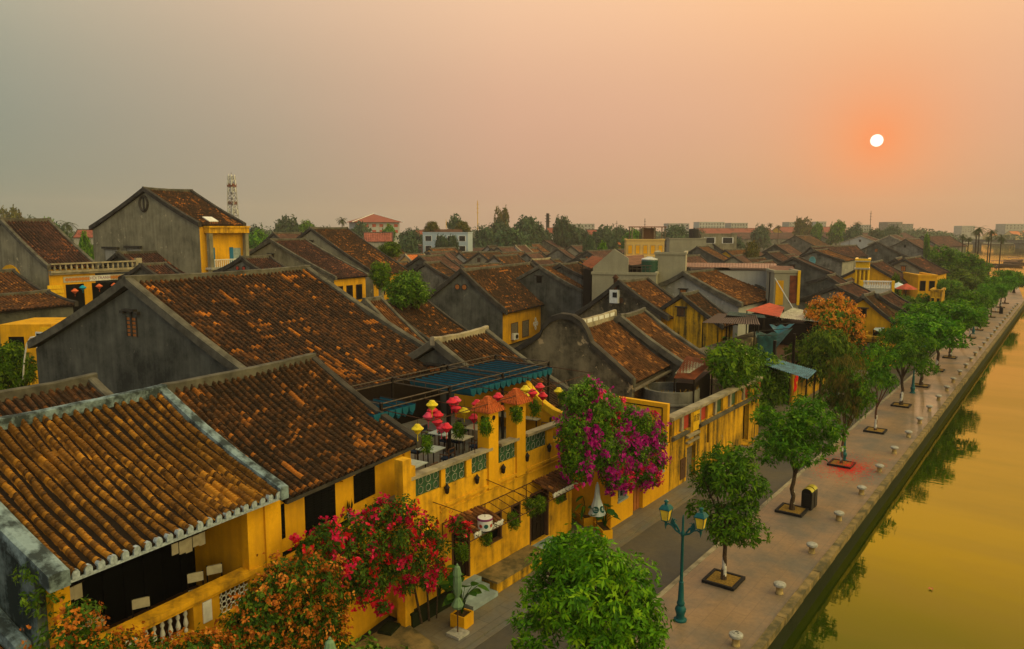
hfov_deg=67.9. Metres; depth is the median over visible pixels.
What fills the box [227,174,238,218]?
lattice tower
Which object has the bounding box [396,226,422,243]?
tree
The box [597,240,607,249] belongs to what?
tree
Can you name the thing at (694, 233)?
water tank
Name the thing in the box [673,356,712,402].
sheet roof shed
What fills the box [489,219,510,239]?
tree
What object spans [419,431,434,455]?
hanging pot
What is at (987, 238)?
palm tree
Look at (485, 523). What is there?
drum lantern
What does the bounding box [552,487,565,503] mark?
hanging pot
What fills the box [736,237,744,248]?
tree
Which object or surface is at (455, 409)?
silk lantern
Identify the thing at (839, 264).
tiled house
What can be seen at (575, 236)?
tree
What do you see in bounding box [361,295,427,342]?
tiled house
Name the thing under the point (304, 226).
tree
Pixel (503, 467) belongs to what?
wall lamp
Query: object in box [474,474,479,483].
wall lamp
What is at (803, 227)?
tree
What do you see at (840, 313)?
flowering tree
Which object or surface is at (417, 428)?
silk lantern
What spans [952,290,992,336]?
street tree
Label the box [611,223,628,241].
tree
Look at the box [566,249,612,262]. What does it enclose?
tiled house
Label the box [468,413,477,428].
silk lantern
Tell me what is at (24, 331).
annexe
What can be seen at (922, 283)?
window
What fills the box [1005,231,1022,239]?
tiled house
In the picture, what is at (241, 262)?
tiled house
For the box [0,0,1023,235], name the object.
sky
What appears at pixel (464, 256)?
tiled house
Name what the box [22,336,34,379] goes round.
bent pipe
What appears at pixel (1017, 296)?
plaza
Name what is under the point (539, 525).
door
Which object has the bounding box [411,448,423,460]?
cafe chair
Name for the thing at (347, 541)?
red bougainvillea
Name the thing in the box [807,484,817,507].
litter bin
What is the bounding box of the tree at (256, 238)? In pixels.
[249,228,269,248]
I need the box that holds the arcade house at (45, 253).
[0,217,141,312]
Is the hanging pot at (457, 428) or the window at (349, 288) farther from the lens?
the window at (349, 288)
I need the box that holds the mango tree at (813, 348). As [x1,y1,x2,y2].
[780,326,861,398]
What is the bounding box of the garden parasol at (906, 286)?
[895,283,916,290]
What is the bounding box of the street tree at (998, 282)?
[992,280,1007,311]
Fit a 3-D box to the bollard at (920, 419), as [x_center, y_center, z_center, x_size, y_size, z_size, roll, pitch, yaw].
[30.533,7.172,56.896,0.500,0.475,0.500,-3,8,-19]
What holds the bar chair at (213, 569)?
on the street house at (108, 499)
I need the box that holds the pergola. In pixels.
[351,354,592,455]
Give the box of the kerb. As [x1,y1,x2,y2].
[601,304,993,647]
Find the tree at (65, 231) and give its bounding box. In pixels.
[54,221,72,239]
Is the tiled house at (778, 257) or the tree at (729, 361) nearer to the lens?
the tree at (729, 361)
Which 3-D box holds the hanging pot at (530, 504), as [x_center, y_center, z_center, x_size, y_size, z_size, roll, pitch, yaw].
[0.775,7.590,31.735,0.804,1.055,0.732,5,9,36]
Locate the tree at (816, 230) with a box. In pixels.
[809,221,823,239]
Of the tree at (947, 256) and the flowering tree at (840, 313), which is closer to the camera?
the flowering tree at (840, 313)
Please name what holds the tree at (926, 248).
on the ground at (394, 619)
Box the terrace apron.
[348,620,438,648]
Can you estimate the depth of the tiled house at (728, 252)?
209.11 m
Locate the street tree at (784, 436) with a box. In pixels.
[747,391,848,509]
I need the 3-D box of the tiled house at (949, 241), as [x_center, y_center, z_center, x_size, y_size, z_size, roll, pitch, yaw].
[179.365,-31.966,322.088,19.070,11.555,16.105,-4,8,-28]
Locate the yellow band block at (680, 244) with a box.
[666,238,706,251]
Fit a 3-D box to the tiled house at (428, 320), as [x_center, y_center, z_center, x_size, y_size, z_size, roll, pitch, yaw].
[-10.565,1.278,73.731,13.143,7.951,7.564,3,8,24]
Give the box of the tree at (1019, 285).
[998,270,1023,292]
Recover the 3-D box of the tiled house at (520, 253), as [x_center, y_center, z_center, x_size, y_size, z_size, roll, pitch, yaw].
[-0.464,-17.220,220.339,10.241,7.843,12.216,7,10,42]
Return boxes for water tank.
[641,256,657,272]
[689,228,699,237]
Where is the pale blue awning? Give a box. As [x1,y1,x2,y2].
[873,327,884,335]
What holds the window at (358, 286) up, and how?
in the tiled house at (348, 278)
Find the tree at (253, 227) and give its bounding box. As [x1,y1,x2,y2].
[248,222,267,235]
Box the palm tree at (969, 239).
[964,236,973,255]
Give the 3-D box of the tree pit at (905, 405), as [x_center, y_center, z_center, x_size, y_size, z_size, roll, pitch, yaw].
[32.052,6.630,62.599,1.360,0.120,1.360,5,9,36]
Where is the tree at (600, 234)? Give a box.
[592,224,618,249]
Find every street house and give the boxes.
[0,384,288,648]
[0,608,31,648]
[160,353,421,648]
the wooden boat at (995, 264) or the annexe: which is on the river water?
the wooden boat at (995, 264)
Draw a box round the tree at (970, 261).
[952,250,993,275]
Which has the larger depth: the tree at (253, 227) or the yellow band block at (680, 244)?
the tree at (253, 227)
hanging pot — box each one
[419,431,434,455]
[451,420,466,439]
[452,539,470,562]
[477,414,493,437]
[477,532,492,546]
[506,510,521,530]
[509,401,523,425]
[522,497,538,517]
[528,399,541,419]
[533,491,547,514]
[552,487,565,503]
[557,389,567,406]
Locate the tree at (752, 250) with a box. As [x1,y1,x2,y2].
[743,239,760,257]
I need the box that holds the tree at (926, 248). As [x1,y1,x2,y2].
[923,231,930,259]
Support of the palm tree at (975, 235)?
on the plaza
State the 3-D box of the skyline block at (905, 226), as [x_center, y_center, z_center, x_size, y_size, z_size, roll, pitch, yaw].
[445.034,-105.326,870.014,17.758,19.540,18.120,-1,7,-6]
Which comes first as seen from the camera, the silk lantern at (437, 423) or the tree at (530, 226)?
the silk lantern at (437, 423)
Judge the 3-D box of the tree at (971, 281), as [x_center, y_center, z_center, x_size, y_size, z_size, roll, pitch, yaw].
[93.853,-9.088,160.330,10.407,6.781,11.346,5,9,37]
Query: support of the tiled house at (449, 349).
on the ground at (394, 619)
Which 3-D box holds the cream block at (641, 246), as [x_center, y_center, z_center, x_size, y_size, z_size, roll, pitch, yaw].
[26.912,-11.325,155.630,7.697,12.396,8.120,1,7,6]
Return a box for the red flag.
[793,375,798,394]
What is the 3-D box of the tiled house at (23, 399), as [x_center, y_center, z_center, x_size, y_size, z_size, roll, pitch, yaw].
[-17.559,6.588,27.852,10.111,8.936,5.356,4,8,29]
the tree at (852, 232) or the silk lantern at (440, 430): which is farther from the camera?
the tree at (852, 232)
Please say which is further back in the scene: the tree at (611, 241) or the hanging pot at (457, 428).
the tree at (611, 241)
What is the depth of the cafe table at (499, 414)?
37.88 m
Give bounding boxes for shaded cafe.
[699,323,828,405]
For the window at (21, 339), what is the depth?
62.08 m
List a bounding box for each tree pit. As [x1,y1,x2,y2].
[701,568,745,591]
[774,502,808,517]
[827,458,855,468]
[863,426,887,434]
[890,402,911,407]
[915,383,929,387]
[942,355,957,358]
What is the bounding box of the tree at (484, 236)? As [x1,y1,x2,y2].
[473,224,496,246]
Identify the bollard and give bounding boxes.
[729,630,742,647]
[773,581,785,594]
[806,541,817,553]
[834,510,843,520]
[857,485,866,494]
[875,463,883,472]
[890,446,898,453]
[905,430,912,437]
[916,417,923,423]
[926,405,932,410]
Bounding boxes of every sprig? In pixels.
[11,561,63,591]
[18,585,70,618]
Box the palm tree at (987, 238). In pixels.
[983,235,993,265]
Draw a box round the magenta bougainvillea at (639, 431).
[552,374,671,496]
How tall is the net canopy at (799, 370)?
4.746 m
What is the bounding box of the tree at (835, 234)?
[825,219,846,245]
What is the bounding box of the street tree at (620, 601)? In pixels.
[506,522,674,648]
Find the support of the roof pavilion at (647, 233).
on the cream block at (641, 246)
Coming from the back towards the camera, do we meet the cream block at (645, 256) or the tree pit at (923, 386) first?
the cream block at (645, 256)
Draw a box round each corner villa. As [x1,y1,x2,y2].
[903,272,937,299]
[930,287,945,301]
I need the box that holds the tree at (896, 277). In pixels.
[891,272,902,297]
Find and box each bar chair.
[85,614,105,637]
[131,595,153,644]
[187,570,203,591]
[206,562,226,607]
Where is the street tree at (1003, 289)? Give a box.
[974,282,1012,316]
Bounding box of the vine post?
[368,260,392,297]
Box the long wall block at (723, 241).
[700,233,736,249]
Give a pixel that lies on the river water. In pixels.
(946, 525)
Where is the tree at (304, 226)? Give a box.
[297,219,316,232]
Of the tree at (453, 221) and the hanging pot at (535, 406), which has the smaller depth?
the hanging pot at (535, 406)
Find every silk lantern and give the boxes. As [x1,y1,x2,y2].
[411,420,423,440]
[423,412,433,427]
[426,400,437,416]
[427,407,437,419]
[432,418,442,432]
[433,410,443,417]
[436,423,443,438]
[441,414,451,438]
[446,390,456,412]
[451,405,460,412]
[453,396,460,404]
[459,407,469,420]
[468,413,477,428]
[472,399,479,405]
[493,392,502,400]
[520,378,530,391]
[528,382,536,403]
[535,383,544,391]
[538,392,547,405]
[554,387,562,400]
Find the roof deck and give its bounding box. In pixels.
[423,229,462,231]
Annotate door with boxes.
[452,532,469,576]
[530,488,548,544]
[633,485,639,510]
[686,446,691,476]
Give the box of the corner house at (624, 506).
[572,396,669,527]
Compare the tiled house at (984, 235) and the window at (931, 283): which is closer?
the window at (931, 283)
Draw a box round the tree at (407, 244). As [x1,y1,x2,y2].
[399,233,420,252]
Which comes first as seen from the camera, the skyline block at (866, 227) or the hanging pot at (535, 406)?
the hanging pot at (535, 406)
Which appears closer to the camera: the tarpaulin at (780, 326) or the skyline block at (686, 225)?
the tarpaulin at (780, 326)
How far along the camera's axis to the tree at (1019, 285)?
170.85 m
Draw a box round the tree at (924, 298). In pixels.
[916,292,929,303]
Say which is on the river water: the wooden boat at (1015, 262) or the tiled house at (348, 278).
the wooden boat at (1015, 262)
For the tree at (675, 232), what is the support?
on the ground at (394, 619)
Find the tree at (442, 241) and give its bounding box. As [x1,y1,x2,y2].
[434,234,448,246]
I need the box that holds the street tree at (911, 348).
[869,324,940,404]
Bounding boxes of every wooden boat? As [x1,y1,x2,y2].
[994,261,1022,265]
[1003,257,1022,261]
[1004,259,1023,263]
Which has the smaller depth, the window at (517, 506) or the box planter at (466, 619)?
the box planter at (466, 619)
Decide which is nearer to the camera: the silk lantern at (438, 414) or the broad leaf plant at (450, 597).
the broad leaf plant at (450, 597)
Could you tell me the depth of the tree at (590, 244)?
220.00 m
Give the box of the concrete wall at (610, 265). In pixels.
[591,249,658,299]
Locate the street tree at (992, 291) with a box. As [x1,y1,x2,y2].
[976,285,1001,303]
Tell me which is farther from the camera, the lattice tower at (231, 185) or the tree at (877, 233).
the tree at (877, 233)
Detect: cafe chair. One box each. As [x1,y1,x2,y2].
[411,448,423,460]
[421,424,434,444]
[438,431,452,450]
[439,446,454,461]
[451,433,464,452]
[468,438,477,451]
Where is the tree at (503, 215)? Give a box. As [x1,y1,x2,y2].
[494,206,509,227]
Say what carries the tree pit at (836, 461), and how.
on the promenade
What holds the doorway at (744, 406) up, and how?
in the stained yellow wall at (706, 424)
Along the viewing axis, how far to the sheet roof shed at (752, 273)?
98.85 m
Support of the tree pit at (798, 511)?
on the promenade
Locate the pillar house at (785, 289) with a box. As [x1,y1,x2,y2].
[765,269,800,318]
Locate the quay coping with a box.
[751,301,1023,648]
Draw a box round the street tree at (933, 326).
[882,311,975,385]
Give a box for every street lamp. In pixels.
[659,500,708,622]
[836,392,846,459]
[910,345,925,393]
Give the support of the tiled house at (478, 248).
on the ground at (394, 619)
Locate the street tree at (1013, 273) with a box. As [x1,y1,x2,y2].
[990,269,1023,302]
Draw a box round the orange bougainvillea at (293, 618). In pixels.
[19,547,357,648]
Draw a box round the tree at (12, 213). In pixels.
[0,204,23,217]
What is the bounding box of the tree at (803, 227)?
[792,216,812,235]
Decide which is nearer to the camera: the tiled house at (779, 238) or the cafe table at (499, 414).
the cafe table at (499, 414)
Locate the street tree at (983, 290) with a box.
[968,286,996,329]
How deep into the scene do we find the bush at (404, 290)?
70.96 m
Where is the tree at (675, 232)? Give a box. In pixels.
[662,224,688,237]
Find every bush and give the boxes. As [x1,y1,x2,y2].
[0,339,37,389]
[381,268,435,310]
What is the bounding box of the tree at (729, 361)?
[700,333,789,424]
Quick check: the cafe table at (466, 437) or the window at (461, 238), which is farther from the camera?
the window at (461, 238)
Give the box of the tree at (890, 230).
[883,224,902,236]
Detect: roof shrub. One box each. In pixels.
[423,221,439,231]
[455,221,470,231]
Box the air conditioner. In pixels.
[511,333,518,339]
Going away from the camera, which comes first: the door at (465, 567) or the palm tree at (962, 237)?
the door at (465, 567)
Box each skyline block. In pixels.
[572,224,594,230]
[663,223,688,238]
[693,222,724,228]
[725,223,747,227]
[782,222,794,226]
[812,222,825,226]
[855,225,870,231]
[879,222,902,229]
[889,224,912,230]
[953,226,974,237]
[995,224,1023,235]
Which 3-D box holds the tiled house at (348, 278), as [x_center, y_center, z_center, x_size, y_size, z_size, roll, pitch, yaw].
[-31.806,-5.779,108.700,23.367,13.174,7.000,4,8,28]
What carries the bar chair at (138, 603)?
on the street house at (108, 499)
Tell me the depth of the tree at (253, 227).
300.11 m
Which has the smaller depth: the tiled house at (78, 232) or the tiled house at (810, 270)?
the tiled house at (810, 270)
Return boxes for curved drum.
[641,379,700,412]
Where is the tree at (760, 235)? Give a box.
[750,224,771,249]
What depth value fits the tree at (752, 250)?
199.33 m
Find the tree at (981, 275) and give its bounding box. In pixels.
[971,269,990,284]
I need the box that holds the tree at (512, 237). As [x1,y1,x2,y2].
[492,227,531,246]
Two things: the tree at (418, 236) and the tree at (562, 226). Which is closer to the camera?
the tree at (418, 236)
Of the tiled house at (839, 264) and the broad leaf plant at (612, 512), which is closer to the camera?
the broad leaf plant at (612, 512)
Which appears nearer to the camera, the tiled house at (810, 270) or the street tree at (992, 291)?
the street tree at (992, 291)
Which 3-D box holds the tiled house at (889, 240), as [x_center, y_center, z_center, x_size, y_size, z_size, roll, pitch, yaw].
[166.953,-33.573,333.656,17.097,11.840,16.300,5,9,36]
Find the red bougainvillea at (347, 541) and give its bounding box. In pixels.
[287,492,472,623]
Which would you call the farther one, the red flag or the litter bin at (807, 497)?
the red flag
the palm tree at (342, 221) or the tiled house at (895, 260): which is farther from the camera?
the palm tree at (342, 221)
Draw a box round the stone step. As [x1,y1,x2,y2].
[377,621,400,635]
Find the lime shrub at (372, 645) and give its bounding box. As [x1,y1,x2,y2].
[349,630,407,648]
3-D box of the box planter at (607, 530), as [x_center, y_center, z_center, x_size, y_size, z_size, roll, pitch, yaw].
[4.344,9.821,36.346,0.500,0.420,1.250,-2,7,-15]
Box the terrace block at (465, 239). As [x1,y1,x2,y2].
[422,232,472,252]
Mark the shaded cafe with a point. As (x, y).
(748, 338)
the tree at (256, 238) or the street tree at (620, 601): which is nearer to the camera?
the street tree at (620, 601)
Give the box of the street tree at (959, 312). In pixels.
[898,301,991,368]
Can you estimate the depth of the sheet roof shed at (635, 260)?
100.55 m
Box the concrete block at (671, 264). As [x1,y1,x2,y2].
[654,250,687,289]
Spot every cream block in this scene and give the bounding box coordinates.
[624,238,664,254]
[624,254,654,257]
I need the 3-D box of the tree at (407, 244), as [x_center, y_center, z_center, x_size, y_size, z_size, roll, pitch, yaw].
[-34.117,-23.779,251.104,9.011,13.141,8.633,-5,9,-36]
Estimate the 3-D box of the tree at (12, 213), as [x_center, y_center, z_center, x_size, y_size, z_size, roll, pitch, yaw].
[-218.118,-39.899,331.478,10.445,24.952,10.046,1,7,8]
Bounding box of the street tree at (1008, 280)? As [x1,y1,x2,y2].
[985,275,1019,306]
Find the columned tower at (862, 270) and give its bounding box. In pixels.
[854,258,870,285]
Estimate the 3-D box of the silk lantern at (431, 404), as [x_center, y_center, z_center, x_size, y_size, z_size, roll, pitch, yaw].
[-3.088,3.075,29.334,0.470,1.003,0.458,5,9,36]
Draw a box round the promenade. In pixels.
[616,300,1022,648]
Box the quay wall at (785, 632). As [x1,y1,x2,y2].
[768,305,1023,648]
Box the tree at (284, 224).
[273,214,299,231]
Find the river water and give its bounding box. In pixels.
[781,243,1023,648]
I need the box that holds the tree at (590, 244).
[581,234,595,252]
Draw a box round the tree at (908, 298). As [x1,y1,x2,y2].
[900,294,921,315]
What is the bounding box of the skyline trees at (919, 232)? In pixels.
[68,226,961,241]
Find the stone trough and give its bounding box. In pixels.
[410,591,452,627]
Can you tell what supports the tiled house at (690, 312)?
on the ground at (394, 619)
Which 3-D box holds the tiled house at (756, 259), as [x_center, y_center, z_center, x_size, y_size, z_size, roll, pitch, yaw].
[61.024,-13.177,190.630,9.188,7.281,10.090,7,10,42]
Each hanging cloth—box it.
[70,581,83,599]
[169,530,206,555]
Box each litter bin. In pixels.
[801,487,814,510]
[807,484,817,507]
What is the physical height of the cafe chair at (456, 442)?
0.931 m
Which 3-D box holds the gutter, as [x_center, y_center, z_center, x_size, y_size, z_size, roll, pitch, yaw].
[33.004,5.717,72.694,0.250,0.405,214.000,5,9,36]
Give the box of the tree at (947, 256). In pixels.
[928,244,963,269]
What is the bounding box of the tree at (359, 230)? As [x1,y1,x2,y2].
[350,220,371,237]
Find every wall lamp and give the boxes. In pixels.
[444,484,449,493]
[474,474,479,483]
[501,464,505,473]
[525,452,529,461]
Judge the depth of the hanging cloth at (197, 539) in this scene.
21.52 m
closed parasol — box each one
[324,636,335,648]
[446,563,469,640]
[588,482,605,536]
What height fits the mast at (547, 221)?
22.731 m
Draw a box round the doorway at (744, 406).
[742,406,744,438]
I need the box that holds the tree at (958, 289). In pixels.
[944,285,969,302]
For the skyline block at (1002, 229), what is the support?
on the bank ground at (986, 242)
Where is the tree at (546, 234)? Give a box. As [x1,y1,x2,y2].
[537,224,552,240]
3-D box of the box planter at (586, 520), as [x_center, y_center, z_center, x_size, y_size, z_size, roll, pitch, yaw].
[3.543,9.629,37.859,0.500,0.420,1.200,-3,8,-21]
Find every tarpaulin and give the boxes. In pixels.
[755,328,792,347]
[757,335,775,358]
[769,323,794,333]
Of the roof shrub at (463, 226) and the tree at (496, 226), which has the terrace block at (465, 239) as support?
the roof shrub at (463, 226)
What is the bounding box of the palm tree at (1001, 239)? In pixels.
[993,234,1008,270]
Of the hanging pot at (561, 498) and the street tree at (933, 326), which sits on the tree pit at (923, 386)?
the street tree at (933, 326)
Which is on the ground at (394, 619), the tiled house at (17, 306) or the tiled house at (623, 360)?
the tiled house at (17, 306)
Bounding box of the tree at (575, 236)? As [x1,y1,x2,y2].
[563,224,591,247]
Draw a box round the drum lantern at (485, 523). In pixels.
[477,514,492,532]
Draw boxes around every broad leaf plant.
[436,565,463,595]
[438,577,489,613]
[575,496,585,519]
[588,503,620,525]
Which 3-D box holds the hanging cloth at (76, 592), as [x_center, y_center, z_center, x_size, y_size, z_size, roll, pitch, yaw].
[-10.975,6.677,18.475,0.045,0.453,1.200,4,8,30]
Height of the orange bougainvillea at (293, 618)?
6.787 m
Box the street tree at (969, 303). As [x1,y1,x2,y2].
[922,297,988,356]
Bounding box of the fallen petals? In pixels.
[813,449,886,482]
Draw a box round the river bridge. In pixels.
[958,239,1023,248]
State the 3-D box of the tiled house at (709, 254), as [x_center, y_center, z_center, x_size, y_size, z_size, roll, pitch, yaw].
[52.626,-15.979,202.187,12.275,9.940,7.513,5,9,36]
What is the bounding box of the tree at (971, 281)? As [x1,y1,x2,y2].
[941,265,983,290]
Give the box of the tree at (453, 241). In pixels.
[447,233,459,249]
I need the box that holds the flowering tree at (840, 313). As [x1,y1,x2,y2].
[802,292,866,353]
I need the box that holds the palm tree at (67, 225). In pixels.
[59,220,76,234]
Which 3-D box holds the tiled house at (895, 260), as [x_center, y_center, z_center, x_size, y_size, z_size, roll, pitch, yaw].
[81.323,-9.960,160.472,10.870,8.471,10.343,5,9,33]
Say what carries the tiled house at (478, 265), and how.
on the ground at (394, 619)
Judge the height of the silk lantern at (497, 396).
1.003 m
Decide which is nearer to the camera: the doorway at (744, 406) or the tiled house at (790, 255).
the doorway at (744, 406)
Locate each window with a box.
[3,265,19,272]
[8,337,24,351]
[105,249,117,259]
[127,248,140,250]
[233,248,240,259]
[346,285,352,296]
[356,284,362,299]
[425,236,431,240]
[459,236,465,240]
[459,246,465,250]
[486,510,502,546]
[511,322,517,338]
[511,502,520,527]
[522,320,528,337]
[618,488,627,503]
[628,245,632,253]
[635,245,639,253]
[643,245,647,253]
[650,245,654,253]
[704,237,715,242]
[722,237,733,242]
[919,281,925,290]
[929,281,934,290]
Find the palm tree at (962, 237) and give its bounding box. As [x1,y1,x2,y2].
[957,234,966,251]
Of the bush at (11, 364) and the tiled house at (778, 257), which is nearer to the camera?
the bush at (11, 364)
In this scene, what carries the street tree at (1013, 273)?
on the tree pit
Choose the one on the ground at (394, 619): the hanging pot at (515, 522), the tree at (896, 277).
the tree at (896, 277)
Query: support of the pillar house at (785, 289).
on the ground at (394, 619)
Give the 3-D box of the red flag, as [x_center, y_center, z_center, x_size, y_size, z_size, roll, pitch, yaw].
[21.170,4.377,56.636,0.165,1.852,1.369,5,9,36]
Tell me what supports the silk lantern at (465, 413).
hanging from the pergola
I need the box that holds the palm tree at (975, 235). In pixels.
[969,231,982,255]
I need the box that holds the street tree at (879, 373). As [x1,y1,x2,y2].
[851,342,907,429]
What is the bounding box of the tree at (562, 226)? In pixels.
[551,214,571,247]
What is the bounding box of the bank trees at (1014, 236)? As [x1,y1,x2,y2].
[868,231,1023,242]
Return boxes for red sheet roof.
[746,303,783,333]
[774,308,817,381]
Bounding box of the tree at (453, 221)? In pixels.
[446,213,470,228]
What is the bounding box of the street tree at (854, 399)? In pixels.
[816,352,877,463]
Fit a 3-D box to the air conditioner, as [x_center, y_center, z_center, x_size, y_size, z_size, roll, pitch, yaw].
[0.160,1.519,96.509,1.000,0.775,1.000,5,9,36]
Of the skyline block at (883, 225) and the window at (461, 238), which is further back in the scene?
the skyline block at (883, 225)
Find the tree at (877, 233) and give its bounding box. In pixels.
[868,227,885,238]
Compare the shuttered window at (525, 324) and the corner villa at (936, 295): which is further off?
the corner villa at (936, 295)
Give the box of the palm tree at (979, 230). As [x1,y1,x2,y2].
[972,226,985,254]
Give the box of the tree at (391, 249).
[377,241,402,257]
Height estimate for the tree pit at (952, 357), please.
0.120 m
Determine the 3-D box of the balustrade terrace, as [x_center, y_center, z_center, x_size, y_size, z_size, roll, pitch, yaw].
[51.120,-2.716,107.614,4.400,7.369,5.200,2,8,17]
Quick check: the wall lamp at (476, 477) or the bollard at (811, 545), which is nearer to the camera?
the wall lamp at (476, 477)
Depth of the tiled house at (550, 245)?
326.32 m
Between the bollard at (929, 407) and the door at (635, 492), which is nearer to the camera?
the door at (635, 492)
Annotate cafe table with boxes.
[411,459,427,468]
[415,445,445,462]
[428,429,453,451]
[447,433,473,453]
[464,424,477,439]
[498,411,505,426]
[526,416,540,426]
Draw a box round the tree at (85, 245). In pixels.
[78,229,93,259]
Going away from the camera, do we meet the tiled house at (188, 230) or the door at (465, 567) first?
the door at (465, 567)
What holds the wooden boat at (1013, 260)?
on the river water
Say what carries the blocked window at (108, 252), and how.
in the tiled house at (188, 230)
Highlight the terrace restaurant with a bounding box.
[355,370,585,626]
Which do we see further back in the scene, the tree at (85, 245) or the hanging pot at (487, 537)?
the tree at (85, 245)
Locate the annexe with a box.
[0,317,66,385]
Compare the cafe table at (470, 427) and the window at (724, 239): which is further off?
the window at (724, 239)
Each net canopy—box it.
[702,313,759,347]
[726,311,764,339]
[765,358,815,409]
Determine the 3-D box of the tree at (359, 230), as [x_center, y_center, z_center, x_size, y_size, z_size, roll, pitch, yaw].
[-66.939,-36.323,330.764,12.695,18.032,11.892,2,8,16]
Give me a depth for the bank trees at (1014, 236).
775.36 m
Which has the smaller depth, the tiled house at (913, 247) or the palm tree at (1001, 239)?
the palm tree at (1001, 239)
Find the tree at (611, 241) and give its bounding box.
[599,233,619,249]
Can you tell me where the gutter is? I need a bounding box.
[465,382,856,648]
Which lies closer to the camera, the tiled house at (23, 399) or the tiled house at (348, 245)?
the tiled house at (23, 399)
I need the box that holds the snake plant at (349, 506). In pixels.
[347,498,352,517]
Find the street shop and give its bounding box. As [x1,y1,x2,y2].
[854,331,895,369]
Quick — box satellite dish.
[809,257,815,262]
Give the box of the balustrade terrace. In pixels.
[859,280,894,292]
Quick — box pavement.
[414,369,867,648]
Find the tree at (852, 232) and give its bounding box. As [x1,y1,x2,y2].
[842,224,862,240]
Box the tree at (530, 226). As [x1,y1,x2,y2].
[511,214,543,244]
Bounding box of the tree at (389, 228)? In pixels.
[382,223,395,240]
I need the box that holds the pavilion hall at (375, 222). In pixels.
[348,213,402,242]
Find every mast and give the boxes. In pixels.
[476,201,478,228]
[545,213,550,229]
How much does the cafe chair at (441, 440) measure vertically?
0.931 m
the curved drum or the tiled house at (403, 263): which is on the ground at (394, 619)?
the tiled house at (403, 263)
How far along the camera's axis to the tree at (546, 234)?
357.89 m
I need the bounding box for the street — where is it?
[475,303,989,648]
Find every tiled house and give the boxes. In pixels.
[0,268,49,296]
[0,289,78,345]
[0,372,113,415]
[27,265,429,393]
[72,229,92,244]
[89,186,250,272]
[95,250,183,282]
[118,262,180,280]
[212,254,286,271]
[249,238,367,301]
[255,232,301,247]
[296,227,408,299]
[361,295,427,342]
[363,232,393,247]
[386,299,468,340]
[391,254,402,260]
[397,253,424,261]
[397,261,408,265]
[399,261,455,291]
[404,253,462,270]
[408,325,575,422]
[425,247,459,252]
[425,251,463,263]
[428,261,544,344]
[455,251,477,261]
[460,262,503,267]
[462,250,502,263]
[473,247,484,250]
[481,245,501,250]
[485,254,526,264]
[493,246,517,251]
[502,251,524,255]
[514,244,532,251]
[514,309,671,432]
[516,262,582,326]
[521,252,546,260]
[527,257,556,265]
[529,243,549,251]
[529,248,542,252]
[541,240,566,251]
[545,248,575,262]
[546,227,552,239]
[552,258,563,262]
[552,261,585,284]
[566,245,584,255]
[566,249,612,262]
[575,276,674,324]
[577,257,603,266]
[585,229,598,234]
[613,307,707,381]
[659,267,766,337]
[659,290,737,347]
[687,254,714,270]
[688,245,728,262]
[696,228,774,232]
[712,243,737,252]
[716,254,752,267]
[721,248,745,256]
[737,233,792,249]
[748,257,767,261]
[759,260,777,263]
[760,251,788,263]
[762,243,802,255]
[772,227,845,232]
[776,256,834,297]
[780,235,830,251]
[785,253,797,257]
[798,281,876,310]
[799,245,867,269]
[801,248,854,275]
[804,273,847,295]
[821,232,915,244]
[840,235,878,248]
[840,259,907,296]
[851,290,899,342]
[861,241,909,262]
[867,234,904,247]
[874,289,912,329]
[887,256,902,263]
[889,255,949,282]
[890,238,941,262]
[919,235,967,254]
[982,231,997,238]
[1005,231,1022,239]
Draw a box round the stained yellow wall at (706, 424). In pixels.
[669,376,762,490]
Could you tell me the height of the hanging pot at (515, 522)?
1.054 m
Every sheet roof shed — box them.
[581,256,602,307]
[626,255,643,271]
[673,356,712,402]
[687,263,775,287]
[768,265,793,302]
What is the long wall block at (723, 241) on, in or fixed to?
on the ground at (394, 619)
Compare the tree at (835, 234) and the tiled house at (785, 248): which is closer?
the tiled house at (785, 248)
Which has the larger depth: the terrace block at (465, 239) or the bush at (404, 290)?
the terrace block at (465, 239)
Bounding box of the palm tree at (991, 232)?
[985,228,996,273]
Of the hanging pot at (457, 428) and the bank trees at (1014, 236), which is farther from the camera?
the bank trees at (1014, 236)
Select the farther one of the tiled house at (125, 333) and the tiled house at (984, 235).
the tiled house at (984, 235)
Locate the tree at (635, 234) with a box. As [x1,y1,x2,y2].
[618,227,640,248]
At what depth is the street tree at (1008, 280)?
138.74 m
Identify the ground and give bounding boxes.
[228,233,1019,647]
[961,236,1013,243]
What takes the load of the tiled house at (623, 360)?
on the pavement
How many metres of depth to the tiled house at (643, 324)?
55.26 m
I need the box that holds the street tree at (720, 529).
[685,441,773,579]
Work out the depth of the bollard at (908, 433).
53.05 m
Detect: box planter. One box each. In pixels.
[450,608,473,628]
[574,511,592,526]
[593,520,612,538]
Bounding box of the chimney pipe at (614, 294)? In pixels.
[609,274,619,302]
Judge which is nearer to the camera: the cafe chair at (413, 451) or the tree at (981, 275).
the cafe chair at (413, 451)
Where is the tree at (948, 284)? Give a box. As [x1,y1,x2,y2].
[936,276,962,298]
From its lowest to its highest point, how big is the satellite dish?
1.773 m
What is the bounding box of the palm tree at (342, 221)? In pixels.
[335,217,345,226]
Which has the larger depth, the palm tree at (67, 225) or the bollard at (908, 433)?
the palm tree at (67, 225)
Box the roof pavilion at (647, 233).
[628,226,666,239]
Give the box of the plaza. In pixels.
[999,287,1023,300]
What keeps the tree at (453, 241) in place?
on the ground at (394, 619)

